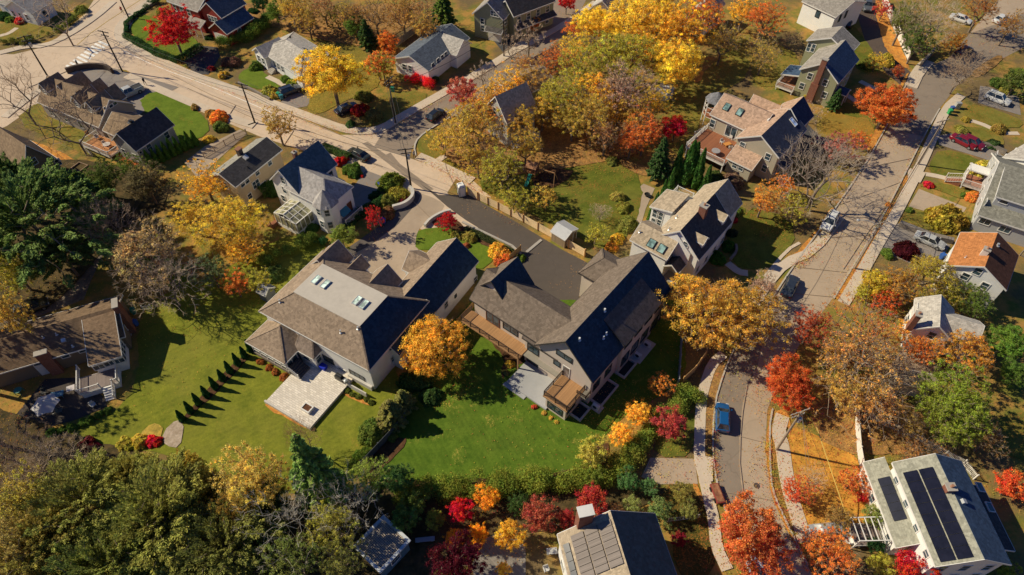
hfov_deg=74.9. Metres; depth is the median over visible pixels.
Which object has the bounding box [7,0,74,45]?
bare tree
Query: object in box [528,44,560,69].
pink roofed garage
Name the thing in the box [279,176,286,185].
window
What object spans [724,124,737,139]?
sliding door
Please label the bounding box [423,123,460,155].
tree
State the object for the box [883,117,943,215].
overhead wire
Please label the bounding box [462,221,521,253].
edging
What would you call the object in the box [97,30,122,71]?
utility pole
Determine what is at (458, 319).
fence
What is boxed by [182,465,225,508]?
evergreen tree
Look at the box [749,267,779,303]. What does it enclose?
tree
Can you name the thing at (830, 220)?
parked car
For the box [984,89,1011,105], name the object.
parked car
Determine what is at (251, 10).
shrub
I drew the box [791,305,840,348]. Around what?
tree
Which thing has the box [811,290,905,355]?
tree
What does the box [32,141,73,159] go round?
leaf litter
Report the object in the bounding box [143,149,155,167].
columnar evergreen
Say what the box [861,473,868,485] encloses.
window
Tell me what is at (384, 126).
sidewalk
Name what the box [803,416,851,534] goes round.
guy wire
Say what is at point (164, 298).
bare tree
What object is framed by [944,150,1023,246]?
house
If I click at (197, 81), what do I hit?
edge line
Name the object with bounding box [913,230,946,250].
parked car
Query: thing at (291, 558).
tree
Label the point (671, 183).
columnar evergreen
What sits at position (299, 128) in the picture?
road seam
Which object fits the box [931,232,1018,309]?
orange roofed house
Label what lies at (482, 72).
bare shrub
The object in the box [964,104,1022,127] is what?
lawn
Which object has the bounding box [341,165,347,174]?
shrub
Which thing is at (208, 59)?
driveway
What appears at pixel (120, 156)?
planting bed
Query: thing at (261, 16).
hedge
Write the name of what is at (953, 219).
shrub
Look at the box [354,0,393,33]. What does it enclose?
tree
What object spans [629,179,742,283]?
dormered house
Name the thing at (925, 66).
sidewalk
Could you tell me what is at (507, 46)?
bare shrub
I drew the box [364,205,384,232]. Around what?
tree
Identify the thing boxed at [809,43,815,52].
window
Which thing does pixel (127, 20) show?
hedge
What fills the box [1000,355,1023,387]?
tree
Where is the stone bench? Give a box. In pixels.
[415,536,434,542]
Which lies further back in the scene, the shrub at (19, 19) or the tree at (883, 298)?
the shrub at (19, 19)
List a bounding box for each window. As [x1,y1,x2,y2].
[30,157,38,165]
[41,10,47,17]
[54,157,62,165]
[92,363,106,370]
[102,360,116,366]
[112,357,125,363]
[145,143,153,152]
[163,131,170,138]
[247,192,252,199]
[251,178,260,189]
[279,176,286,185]
[280,194,286,202]
[301,354,311,362]
[315,354,321,364]
[322,354,334,365]
[323,209,330,216]
[327,221,333,228]
[348,369,364,381]
[391,553,400,565]
[444,300,448,309]
[480,18,484,24]
[490,10,498,17]
[503,322,517,336]
[526,12,530,19]
[527,342,538,356]
[545,5,549,12]
[547,400,562,416]
[553,359,560,367]
[556,349,572,363]
[560,558,563,572]
[592,377,600,392]
[604,364,611,377]
[620,349,629,366]
[630,338,639,354]
[640,326,649,342]
[649,315,658,331]
[652,209,658,219]
[655,219,661,225]
[656,211,663,220]
[658,304,667,320]
[663,287,672,302]
[709,119,715,128]
[739,141,745,147]
[760,164,767,172]
[764,152,771,160]
[798,82,804,89]
[805,43,812,51]
[806,72,813,80]
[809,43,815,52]
[814,10,820,18]
[820,91,827,98]
[821,79,828,86]
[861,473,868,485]
[868,492,875,503]
[883,533,890,543]
[893,476,898,485]
[902,498,908,508]
[912,523,918,533]
[921,549,929,559]
[925,331,938,339]
[933,566,950,571]
[955,565,973,570]
[959,272,971,281]
[971,268,983,276]
[977,217,992,225]
[978,565,996,570]
[979,281,990,290]
[997,224,1012,233]
[998,199,1008,204]
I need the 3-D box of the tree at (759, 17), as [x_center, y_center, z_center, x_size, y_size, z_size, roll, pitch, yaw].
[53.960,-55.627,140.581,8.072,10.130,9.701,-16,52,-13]
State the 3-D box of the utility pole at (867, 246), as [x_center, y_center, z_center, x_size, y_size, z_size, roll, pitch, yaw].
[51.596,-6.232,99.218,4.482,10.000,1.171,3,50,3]
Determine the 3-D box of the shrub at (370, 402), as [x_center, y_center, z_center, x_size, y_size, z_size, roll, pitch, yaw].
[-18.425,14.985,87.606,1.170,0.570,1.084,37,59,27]
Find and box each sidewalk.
[0,1,115,54]
[1,88,40,117]
[113,1,525,134]
[123,73,257,128]
[415,153,475,183]
[694,351,732,571]
[752,216,844,305]
[772,413,809,542]
[838,93,965,304]
[906,59,933,88]
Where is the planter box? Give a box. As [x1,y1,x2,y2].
[70,162,88,171]
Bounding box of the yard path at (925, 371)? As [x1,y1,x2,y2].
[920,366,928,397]
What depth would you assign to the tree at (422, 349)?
86.39 m
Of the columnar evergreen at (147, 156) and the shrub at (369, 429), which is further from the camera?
the columnar evergreen at (147, 156)
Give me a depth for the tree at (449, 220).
106.46 m
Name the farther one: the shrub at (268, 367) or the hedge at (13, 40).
the hedge at (13, 40)
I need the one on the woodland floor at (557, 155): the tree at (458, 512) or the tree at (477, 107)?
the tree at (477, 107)
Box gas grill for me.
[334,372,346,382]
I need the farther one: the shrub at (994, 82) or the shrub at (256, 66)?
the shrub at (256, 66)
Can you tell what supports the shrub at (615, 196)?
on the ground at (1006, 398)
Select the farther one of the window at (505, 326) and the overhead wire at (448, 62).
the overhead wire at (448, 62)
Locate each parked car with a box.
[12,296,49,316]
[277,83,301,97]
[333,101,356,115]
[346,146,370,161]
[425,108,444,121]
[714,402,731,432]
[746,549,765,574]
[780,274,800,298]
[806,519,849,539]
[810,136,834,148]
[820,209,840,231]
[845,20,852,28]
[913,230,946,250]
[949,13,972,24]
[949,133,976,149]
[954,45,973,55]
[964,133,985,150]
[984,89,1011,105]
[992,13,1008,24]
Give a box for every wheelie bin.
[129,306,136,314]
[132,319,138,327]
[938,252,946,259]
[946,108,953,114]
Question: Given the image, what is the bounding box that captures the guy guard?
[816,427,844,511]
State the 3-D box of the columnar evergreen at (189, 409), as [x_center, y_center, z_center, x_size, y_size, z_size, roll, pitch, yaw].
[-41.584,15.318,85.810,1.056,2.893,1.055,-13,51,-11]
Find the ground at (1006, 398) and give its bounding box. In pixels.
[0,0,1023,574]
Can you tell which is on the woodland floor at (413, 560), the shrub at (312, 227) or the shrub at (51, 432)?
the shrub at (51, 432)
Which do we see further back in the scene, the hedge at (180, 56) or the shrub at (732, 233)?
the hedge at (180, 56)
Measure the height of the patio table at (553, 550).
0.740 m
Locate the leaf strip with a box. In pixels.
[874,0,909,68]
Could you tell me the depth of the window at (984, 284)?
94.90 m
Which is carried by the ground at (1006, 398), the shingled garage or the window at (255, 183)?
the shingled garage
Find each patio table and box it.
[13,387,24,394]
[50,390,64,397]
[66,384,75,393]
[103,142,111,148]
[546,547,557,554]
[711,148,719,155]
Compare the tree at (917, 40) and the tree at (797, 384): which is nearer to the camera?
the tree at (797, 384)
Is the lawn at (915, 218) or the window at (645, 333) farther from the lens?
the lawn at (915, 218)
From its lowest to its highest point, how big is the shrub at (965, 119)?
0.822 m
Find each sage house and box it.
[472,0,509,42]
[503,0,556,38]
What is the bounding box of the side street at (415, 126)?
[375,0,585,156]
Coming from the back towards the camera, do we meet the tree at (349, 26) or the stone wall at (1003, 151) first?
the tree at (349, 26)
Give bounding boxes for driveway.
[2,254,102,323]
[79,68,177,114]
[185,46,219,73]
[185,129,245,175]
[281,92,309,107]
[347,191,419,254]
[352,170,380,207]
[352,184,443,278]
[494,36,520,50]
[641,458,697,483]
[796,125,824,157]
[858,0,910,86]
[881,223,949,262]
[888,348,941,394]
[909,189,965,211]
[938,133,1000,159]
[978,86,1020,114]
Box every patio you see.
[17,377,105,425]
[636,184,654,223]
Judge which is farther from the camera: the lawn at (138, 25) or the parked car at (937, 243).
the lawn at (138, 25)
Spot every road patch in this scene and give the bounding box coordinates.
[714,342,761,543]
[888,14,1023,135]
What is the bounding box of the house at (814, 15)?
[797,0,866,31]
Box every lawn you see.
[0,12,75,43]
[18,104,90,154]
[71,233,399,492]
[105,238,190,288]
[130,15,197,54]
[140,92,208,139]
[238,68,278,88]
[307,43,380,113]
[359,91,426,125]
[378,300,685,480]
[415,227,491,268]
[417,129,442,158]
[445,159,481,174]
[479,159,642,250]
[654,398,695,456]
[662,38,750,132]
[662,484,715,574]
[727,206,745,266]
[739,207,794,269]
[751,41,798,86]
[788,428,869,524]
[816,109,873,146]
[840,102,862,117]
[850,26,882,72]
[902,211,949,234]
[921,183,967,197]
[929,150,979,177]
[954,127,1003,144]
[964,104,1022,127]
[980,412,1023,459]
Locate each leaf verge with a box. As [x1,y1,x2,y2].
[693,483,703,502]
[705,397,713,455]
[708,363,725,409]
[765,419,800,552]
[776,410,791,450]
[794,208,833,253]
[836,202,894,298]
[867,73,908,150]
[972,55,1002,76]
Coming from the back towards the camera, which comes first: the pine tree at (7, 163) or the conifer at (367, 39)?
the conifer at (367, 39)
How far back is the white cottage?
136.10 m
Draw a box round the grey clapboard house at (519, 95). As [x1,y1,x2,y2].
[486,65,554,148]
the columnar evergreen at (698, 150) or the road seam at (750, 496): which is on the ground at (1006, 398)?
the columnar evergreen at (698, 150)
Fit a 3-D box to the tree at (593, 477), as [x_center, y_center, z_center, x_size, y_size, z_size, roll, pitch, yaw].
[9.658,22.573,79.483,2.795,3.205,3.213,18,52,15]
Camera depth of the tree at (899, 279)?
94.92 m
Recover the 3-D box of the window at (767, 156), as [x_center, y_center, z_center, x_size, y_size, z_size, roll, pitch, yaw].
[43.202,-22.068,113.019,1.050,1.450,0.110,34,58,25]
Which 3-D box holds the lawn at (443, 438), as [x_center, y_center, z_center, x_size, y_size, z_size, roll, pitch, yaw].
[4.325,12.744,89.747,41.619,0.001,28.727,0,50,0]
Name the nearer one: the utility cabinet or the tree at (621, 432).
the tree at (621, 432)
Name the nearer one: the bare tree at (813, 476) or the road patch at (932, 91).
the bare tree at (813, 476)
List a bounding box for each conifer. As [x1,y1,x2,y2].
[68,170,119,226]
[288,433,352,526]
[358,19,377,51]
[373,398,410,434]
[393,389,418,412]
[432,0,459,28]
[646,136,671,181]
[824,89,841,111]
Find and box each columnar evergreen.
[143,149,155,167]
[150,148,160,164]
[155,145,166,161]
[160,141,171,159]
[165,137,177,156]
[172,136,182,154]
[175,410,186,421]
[178,135,188,151]
[183,131,193,148]
[183,401,194,414]
[190,130,199,145]
[191,392,202,406]
[200,385,210,398]
[208,376,218,390]
[216,369,226,381]
[223,361,233,374]
[231,353,241,366]
[239,346,248,358]
[244,339,253,353]
[646,201,653,219]
[660,179,667,194]
[667,167,675,189]
[670,144,683,179]
[677,139,697,185]
[688,141,700,172]
[690,147,706,189]
[698,165,711,190]
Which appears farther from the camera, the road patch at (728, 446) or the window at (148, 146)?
the window at (148, 146)
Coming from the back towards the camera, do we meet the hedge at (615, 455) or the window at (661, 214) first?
the window at (661, 214)
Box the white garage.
[687,0,725,35]
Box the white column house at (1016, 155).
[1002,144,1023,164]
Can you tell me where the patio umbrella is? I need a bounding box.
[30,393,59,416]
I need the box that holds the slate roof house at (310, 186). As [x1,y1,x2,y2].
[265,141,362,233]
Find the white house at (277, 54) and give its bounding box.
[252,32,337,88]
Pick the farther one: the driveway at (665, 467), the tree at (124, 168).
the tree at (124, 168)
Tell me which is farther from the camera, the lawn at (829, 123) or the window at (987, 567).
the lawn at (829, 123)
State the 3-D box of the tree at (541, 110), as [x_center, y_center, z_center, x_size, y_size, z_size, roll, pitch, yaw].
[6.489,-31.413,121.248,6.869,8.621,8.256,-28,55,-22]
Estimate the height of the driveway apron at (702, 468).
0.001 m
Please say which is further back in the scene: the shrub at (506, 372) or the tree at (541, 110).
the tree at (541, 110)
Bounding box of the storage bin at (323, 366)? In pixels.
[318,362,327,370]
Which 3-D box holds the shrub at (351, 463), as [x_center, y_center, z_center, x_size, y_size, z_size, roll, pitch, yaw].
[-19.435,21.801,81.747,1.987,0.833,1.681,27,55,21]
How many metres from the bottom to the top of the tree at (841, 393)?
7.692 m
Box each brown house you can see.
[0,127,69,179]
[0,294,135,401]
[37,71,179,166]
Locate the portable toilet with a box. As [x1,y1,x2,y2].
[457,180,466,197]
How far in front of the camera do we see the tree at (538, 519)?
74.96 m
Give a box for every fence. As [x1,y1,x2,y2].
[140,304,151,310]
[202,129,247,157]
[361,412,405,462]
[396,13,433,45]
[456,302,473,322]
[467,186,479,200]
[477,192,585,256]
[509,245,520,257]
[667,514,699,521]
[677,331,682,383]
[682,350,707,383]
[855,404,864,470]
[867,415,979,479]
[882,0,910,59]
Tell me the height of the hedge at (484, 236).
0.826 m
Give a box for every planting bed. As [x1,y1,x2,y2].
[116,153,137,164]
[141,423,162,436]
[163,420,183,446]
[185,354,249,417]
[245,1,394,49]
[265,404,305,427]
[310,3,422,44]
[343,392,368,404]
[365,437,405,479]
[382,443,608,490]
[432,215,511,252]
[493,344,524,377]
[620,160,647,175]
[689,70,703,82]
[810,397,928,454]
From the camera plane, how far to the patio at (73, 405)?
87.58 m
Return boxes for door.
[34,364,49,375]
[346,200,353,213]
[460,188,464,196]
[486,311,499,327]
[488,33,501,41]
[562,365,569,377]
[572,231,576,241]
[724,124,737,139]
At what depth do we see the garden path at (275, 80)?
135.60 m
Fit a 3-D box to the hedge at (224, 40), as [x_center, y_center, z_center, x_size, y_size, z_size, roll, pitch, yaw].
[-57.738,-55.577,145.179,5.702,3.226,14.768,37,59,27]
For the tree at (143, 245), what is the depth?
93.81 m
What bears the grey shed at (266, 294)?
on the ground at (1006, 398)
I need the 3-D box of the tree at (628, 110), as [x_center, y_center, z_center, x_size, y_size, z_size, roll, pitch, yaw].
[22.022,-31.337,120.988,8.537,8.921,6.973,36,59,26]
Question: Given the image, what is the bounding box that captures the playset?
[524,160,557,187]
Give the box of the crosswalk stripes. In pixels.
[66,40,107,66]
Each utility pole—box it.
[17,34,47,75]
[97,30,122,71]
[236,83,255,122]
[384,76,395,122]
[398,147,413,185]
[500,18,506,55]
[775,408,809,450]
[853,219,887,268]
[918,119,948,164]
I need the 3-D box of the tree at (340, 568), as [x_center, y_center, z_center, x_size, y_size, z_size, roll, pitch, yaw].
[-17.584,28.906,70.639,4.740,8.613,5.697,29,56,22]
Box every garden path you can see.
[0,28,17,36]
[265,75,285,85]
[436,155,446,160]
[725,261,747,275]
[764,242,800,276]
[846,94,860,103]
[858,80,876,88]
[925,172,960,184]
[970,119,1019,134]
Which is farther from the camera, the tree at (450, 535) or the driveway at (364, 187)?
the driveway at (364, 187)
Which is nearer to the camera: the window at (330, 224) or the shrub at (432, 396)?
the shrub at (432, 396)
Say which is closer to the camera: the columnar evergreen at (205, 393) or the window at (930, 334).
the columnar evergreen at (205, 393)
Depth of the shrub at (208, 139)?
122.56 m
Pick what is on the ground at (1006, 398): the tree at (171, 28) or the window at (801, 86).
the tree at (171, 28)
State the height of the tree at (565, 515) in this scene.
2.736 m
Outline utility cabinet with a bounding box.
[954,101,962,108]
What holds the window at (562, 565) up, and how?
in the house at (612, 542)
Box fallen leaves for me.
[0,9,1023,574]
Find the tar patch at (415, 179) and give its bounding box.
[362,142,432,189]
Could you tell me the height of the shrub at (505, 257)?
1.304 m
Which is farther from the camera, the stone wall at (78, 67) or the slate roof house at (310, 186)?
the stone wall at (78, 67)
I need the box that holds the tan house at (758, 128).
[684,92,813,181]
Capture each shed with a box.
[256,282,275,301]
[354,515,410,574]
[550,220,578,247]
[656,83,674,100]
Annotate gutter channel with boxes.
[526,239,541,252]
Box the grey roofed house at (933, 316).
[901,294,984,358]
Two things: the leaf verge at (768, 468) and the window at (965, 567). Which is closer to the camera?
the window at (965, 567)
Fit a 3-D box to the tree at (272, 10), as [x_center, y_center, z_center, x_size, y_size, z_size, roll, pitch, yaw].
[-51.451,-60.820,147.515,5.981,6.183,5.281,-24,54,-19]
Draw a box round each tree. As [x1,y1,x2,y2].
[0,46,50,125]
[0,150,43,219]
[0,156,131,290]
[0,242,38,298]
[0,280,38,332]
[0,417,55,486]
[0,430,98,515]
[0,456,48,528]
[0,495,101,574]
[0,512,36,574]
[6,446,153,573]
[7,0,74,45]
[9,81,119,163]
[17,222,93,281]
[34,511,166,574]
[54,443,106,467]
[70,192,142,248]
[81,158,123,193]
[91,449,158,499]
[92,446,210,574]
[106,208,181,294]
[109,247,210,315]
[114,152,146,178]
[122,159,171,203]
[142,3,199,52]
[152,489,290,574]
[165,197,219,237]
[166,448,206,473]
[174,157,226,202]
[178,251,230,287]
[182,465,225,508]
[185,194,269,251]
[207,440,291,520]
[207,484,256,523]
[216,267,250,296]
[225,227,265,264]
[228,474,291,532]
[231,467,335,574]
[239,518,288,569]
[244,266,271,291]
[251,0,267,12]
[256,531,324,574]
[260,105,296,145]
[265,0,286,24]
[276,0,312,32]
[282,414,323,447]
[290,3,322,40]
[290,44,368,106]
[304,493,363,559]
[310,0,334,24]
[314,460,387,541]
[319,533,367,574]
[320,4,345,29]
[329,224,358,248]
[334,0,361,27]
[337,2,369,31]
[343,14,365,39]
[344,454,391,502]
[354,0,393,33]
[362,50,396,80]
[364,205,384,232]
[366,50,395,79]
[374,462,414,491]
[377,29,399,53]
[382,0,421,33]
[390,504,421,534]
[396,488,428,516]
[398,313,471,379]
[409,10,440,40]
[410,0,436,26]
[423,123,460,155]
[424,526,487,574]
[425,508,445,531]
[434,211,456,230]
[440,100,505,162]
[442,527,463,545]
[444,75,477,109]
[445,497,475,522]
[451,97,494,134]
[457,148,494,178]
[468,522,488,549]
[470,81,506,122]
[473,130,506,164]
[473,481,501,512]
[479,143,523,189]
[485,100,507,126]
[488,60,530,95]
[492,516,526,552]
[495,561,512,574]
[498,184,533,212]
[502,104,537,142]
[505,128,543,167]
[507,491,531,516]
[508,51,544,70]
[518,52,555,93]
[520,493,565,532]
[530,17,539,32]
[530,183,557,209]
[532,92,564,131]
[535,38,577,78]
[536,71,590,124]
[552,86,597,140]
[554,38,604,99]
[557,0,575,13]
[557,27,593,74]
[559,508,575,528]
[560,19,583,40]
[562,71,618,116]
[566,92,612,145]
[570,2,617,43]
[574,480,607,517]
[575,433,609,469]
[578,30,662,83]
[583,463,604,486]
[584,221,610,244]
[587,119,627,155]
[587,203,611,221]
[588,87,624,127]
[591,57,659,126]
[601,0,678,52]
[607,421,635,447]
[607,500,625,510]
[612,92,650,131]
[616,464,639,490]
[618,124,654,158]
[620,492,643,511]
[623,103,662,155]
[625,398,656,425]
[630,0,719,59]
[632,0,676,18]
[639,477,657,496]
[641,84,676,121]
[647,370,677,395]
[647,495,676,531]
[648,402,689,440]
[651,31,705,87]
[654,275,780,354]
[657,114,686,141]
[669,272,713,310]
[670,480,693,502]
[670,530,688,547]
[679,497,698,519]
[680,0,725,42]
[704,22,745,65]
[715,488,795,574]
[720,289,798,351]
[726,0,765,32]
[745,0,789,42]
[745,32,782,75]
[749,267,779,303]
[751,178,785,217]
[763,352,817,412]
[768,172,796,196]
[773,128,888,217]
[777,194,812,225]
[782,473,822,504]
[783,29,803,49]
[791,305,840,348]
[792,461,828,494]
[799,524,861,574]
[801,525,830,549]
[809,325,919,442]
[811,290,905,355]
[815,332,853,368]
[822,130,868,163]
[823,505,857,535]
[824,363,877,417]
[837,465,871,497]
[847,129,872,149]
[848,371,900,430]
[853,81,920,128]
[854,284,875,303]
[856,489,868,501]
[859,503,882,529]
[860,268,896,297]
[863,51,888,71]
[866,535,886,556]
[866,550,895,574]
[867,338,929,396]
[870,289,902,316]
[872,0,892,20]
[880,264,927,304]
[887,401,925,444]
[889,0,928,45]
[889,0,964,55]
[891,64,904,78]
[893,549,941,574]
[894,318,920,345]
[897,434,949,458]
[898,23,942,63]
[902,335,944,365]
[904,252,957,296]
[912,353,996,448]
[924,332,966,360]
[926,390,981,444]
[929,328,995,375]
[935,273,971,306]
[939,49,989,93]
[940,31,967,54]
[946,280,996,318]
[961,0,1000,32]
[970,418,1010,459]
[982,323,1023,359]
[992,467,1023,502]
[994,561,1023,574]
[995,8,1023,45]
[999,66,1023,97]
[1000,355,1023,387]
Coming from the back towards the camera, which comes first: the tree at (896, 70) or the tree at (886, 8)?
the tree at (886, 8)
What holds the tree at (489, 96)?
on the woodland floor at (557, 155)
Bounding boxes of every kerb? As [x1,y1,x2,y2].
[123,1,158,42]
[414,117,449,155]
[482,1,594,68]
[712,348,738,538]
[759,76,910,318]
[769,408,807,565]
[833,108,939,298]
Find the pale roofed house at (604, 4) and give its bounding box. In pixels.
[591,0,619,25]
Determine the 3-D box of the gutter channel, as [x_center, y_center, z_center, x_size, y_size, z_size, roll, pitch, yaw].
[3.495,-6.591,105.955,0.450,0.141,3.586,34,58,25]
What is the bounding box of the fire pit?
[300,402,314,414]
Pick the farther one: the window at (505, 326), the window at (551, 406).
the window at (505, 326)
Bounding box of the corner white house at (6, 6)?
[0,0,57,24]
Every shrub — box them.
[0,11,10,20]
[4,16,14,22]
[14,17,24,24]
[45,427,56,437]
[56,426,66,434]
[66,423,77,432]
[73,5,85,12]
[77,418,87,427]
[78,435,102,454]
[85,415,94,424]
[93,410,104,418]
[103,406,111,415]
[115,435,133,451]
[130,433,147,451]
[144,434,162,448]
[156,6,170,17]
[190,103,198,110]
[202,135,215,143]
[205,35,214,39]
[205,109,215,116]
[206,66,215,71]
[208,109,229,124]
[212,120,230,132]
[217,71,229,78]
[220,56,241,66]
[247,8,258,13]
[248,62,263,71]
[256,358,264,364]
[261,84,277,95]
[263,264,286,283]
[265,186,277,197]
[265,363,272,370]
[267,88,278,98]
[271,367,278,375]
[279,372,288,381]
[280,75,289,83]
[286,78,296,84]
[305,223,319,232]
[334,156,347,166]
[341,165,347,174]
[343,387,350,393]
[344,162,362,178]
[345,120,354,128]
[346,458,359,472]
[349,392,355,396]
[350,103,369,117]
[352,446,372,462]
[353,90,374,102]
[355,394,362,399]
[357,417,386,447]
[364,108,382,122]
[367,399,375,405]
[367,481,381,496]
[368,190,381,200]
[374,454,384,462]
[375,171,405,192]
[376,42,394,53]
[378,193,397,208]
[380,205,394,220]
[383,432,397,442]
[388,186,409,201]
[395,368,433,392]
[418,386,443,406]
[432,76,438,82]
[450,230,462,240]
[461,230,477,243]
[463,242,470,247]
[470,60,495,87]
[487,242,510,259]
[493,258,504,266]
[501,32,531,62]
[501,370,509,375]
[502,253,512,261]
[504,360,515,368]
[509,19,544,55]
[518,254,525,261]
[604,242,618,252]
[605,156,616,166]
[608,233,624,245]
[610,191,625,201]
[615,201,629,214]
[617,216,638,233]
[708,250,726,266]
[711,170,722,182]
[722,172,744,191]
[722,239,734,252]
[726,228,737,237]
[735,208,741,216]
[807,100,828,122]
[857,61,872,70]
[877,52,894,68]
[880,248,893,260]
[891,240,919,260]
[905,207,912,212]
[922,181,935,188]
[923,203,969,233]
[954,125,969,133]
[961,116,970,122]
[964,191,979,202]
[967,171,984,177]
[975,160,989,166]
[985,138,1000,150]
[989,77,1007,88]
[989,123,1008,134]
[999,87,1013,95]
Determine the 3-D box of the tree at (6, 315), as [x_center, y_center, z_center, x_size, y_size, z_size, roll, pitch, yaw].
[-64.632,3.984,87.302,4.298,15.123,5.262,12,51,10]
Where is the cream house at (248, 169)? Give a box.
[209,137,283,208]
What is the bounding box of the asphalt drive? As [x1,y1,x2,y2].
[421,184,586,299]
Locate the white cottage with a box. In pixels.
[395,23,471,80]
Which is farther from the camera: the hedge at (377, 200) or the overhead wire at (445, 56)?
the overhead wire at (445, 56)
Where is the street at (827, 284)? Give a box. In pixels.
[722,0,1023,574]
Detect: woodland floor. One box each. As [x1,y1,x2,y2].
[0,159,166,313]
[0,409,666,574]
[437,83,650,175]
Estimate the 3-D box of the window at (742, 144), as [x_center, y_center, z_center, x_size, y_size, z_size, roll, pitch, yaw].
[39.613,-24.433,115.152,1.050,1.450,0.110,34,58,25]
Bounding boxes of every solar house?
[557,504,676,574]
[842,453,1014,574]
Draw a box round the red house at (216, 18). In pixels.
[167,0,253,45]
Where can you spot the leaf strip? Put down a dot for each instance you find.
(888, 38)
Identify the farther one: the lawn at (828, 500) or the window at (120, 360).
the window at (120, 360)
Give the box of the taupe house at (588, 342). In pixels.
[460,248,672,421]
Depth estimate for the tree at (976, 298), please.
93.61 m
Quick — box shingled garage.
[889,367,937,397]
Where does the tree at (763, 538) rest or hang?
on the ground at (1006, 398)
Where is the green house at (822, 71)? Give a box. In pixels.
[775,26,859,106]
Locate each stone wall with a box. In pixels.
[65,62,113,73]
[238,81,270,99]
[392,185,414,209]
[423,209,450,227]
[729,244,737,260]
[898,220,954,243]
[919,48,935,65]
[982,141,1007,154]
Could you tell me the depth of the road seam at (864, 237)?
107.02 m
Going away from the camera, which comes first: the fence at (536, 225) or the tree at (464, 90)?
the fence at (536, 225)
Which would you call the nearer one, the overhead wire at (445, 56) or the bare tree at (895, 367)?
the bare tree at (895, 367)
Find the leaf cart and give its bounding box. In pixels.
[709,483,725,503]
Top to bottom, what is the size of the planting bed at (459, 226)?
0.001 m
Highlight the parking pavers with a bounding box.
[472,534,525,574]
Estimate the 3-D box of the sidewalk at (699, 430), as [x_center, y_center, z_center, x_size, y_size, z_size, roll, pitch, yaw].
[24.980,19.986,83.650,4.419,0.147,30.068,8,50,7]
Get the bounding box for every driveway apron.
[696,456,712,482]
[905,70,923,86]
[908,168,925,181]
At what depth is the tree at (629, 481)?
78.63 m
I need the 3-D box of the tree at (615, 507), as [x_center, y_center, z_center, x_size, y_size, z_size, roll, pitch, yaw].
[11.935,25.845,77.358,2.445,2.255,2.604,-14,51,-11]
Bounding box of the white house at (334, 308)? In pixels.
[245,238,478,430]
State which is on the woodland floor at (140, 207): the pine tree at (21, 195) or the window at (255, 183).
the pine tree at (21, 195)
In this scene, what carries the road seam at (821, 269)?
on the street at (827, 284)
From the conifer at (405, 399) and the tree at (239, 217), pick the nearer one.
the conifer at (405, 399)
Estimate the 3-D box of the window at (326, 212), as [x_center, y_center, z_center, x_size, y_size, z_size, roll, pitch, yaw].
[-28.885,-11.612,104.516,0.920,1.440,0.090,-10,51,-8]
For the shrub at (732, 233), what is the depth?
107.01 m
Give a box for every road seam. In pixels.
[170,74,407,175]
[188,88,381,166]
[722,491,775,500]
[726,382,767,408]
[739,382,754,530]
[798,267,846,272]
[799,226,844,309]
[839,182,899,204]
[843,207,885,268]
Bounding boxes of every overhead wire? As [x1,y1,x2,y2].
[32,2,96,41]
[33,39,103,46]
[107,39,241,90]
[244,91,403,155]
[260,97,396,150]
[262,89,405,144]
[389,24,499,80]
[389,87,404,150]
[390,29,501,86]
[849,222,881,408]
[881,124,943,226]
[882,129,938,221]
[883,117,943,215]
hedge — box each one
[0,37,26,45]
[23,6,89,42]
[122,32,203,62]
[123,8,145,32]
[142,0,166,9]
[213,13,272,49]
[243,12,270,37]
[257,179,273,198]
[257,231,319,267]
[312,202,369,245]
[322,142,352,158]
[351,195,382,223]
[391,455,638,507]
[403,72,435,87]
[464,226,513,251]
[607,445,646,468]
[620,380,708,462]
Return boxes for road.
[0,0,523,228]
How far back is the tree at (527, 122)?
117.77 m
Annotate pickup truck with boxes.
[120,82,144,97]
[862,0,873,11]
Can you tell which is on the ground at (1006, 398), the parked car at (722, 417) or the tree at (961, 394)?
the tree at (961, 394)
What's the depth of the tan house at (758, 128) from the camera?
116.18 m
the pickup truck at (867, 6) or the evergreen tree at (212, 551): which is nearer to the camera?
the evergreen tree at (212, 551)
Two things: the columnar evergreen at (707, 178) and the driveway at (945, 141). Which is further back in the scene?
the driveway at (945, 141)
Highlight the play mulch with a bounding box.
[531,167,572,187]
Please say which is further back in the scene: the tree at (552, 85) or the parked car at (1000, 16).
the parked car at (1000, 16)
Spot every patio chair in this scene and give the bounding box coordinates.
[40,387,47,395]
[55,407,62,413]
[88,400,96,408]
[543,564,549,572]
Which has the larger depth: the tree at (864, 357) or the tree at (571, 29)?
the tree at (571, 29)
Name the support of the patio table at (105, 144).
on the brown house at (136, 134)
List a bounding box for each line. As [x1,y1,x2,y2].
[77,0,139,44]
[125,51,271,112]
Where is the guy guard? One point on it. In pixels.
(830, 468)
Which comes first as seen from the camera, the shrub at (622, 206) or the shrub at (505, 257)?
the shrub at (505, 257)
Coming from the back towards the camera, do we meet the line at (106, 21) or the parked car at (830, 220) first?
the line at (106, 21)
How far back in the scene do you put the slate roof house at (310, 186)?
106.44 m
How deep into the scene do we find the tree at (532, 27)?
145.46 m

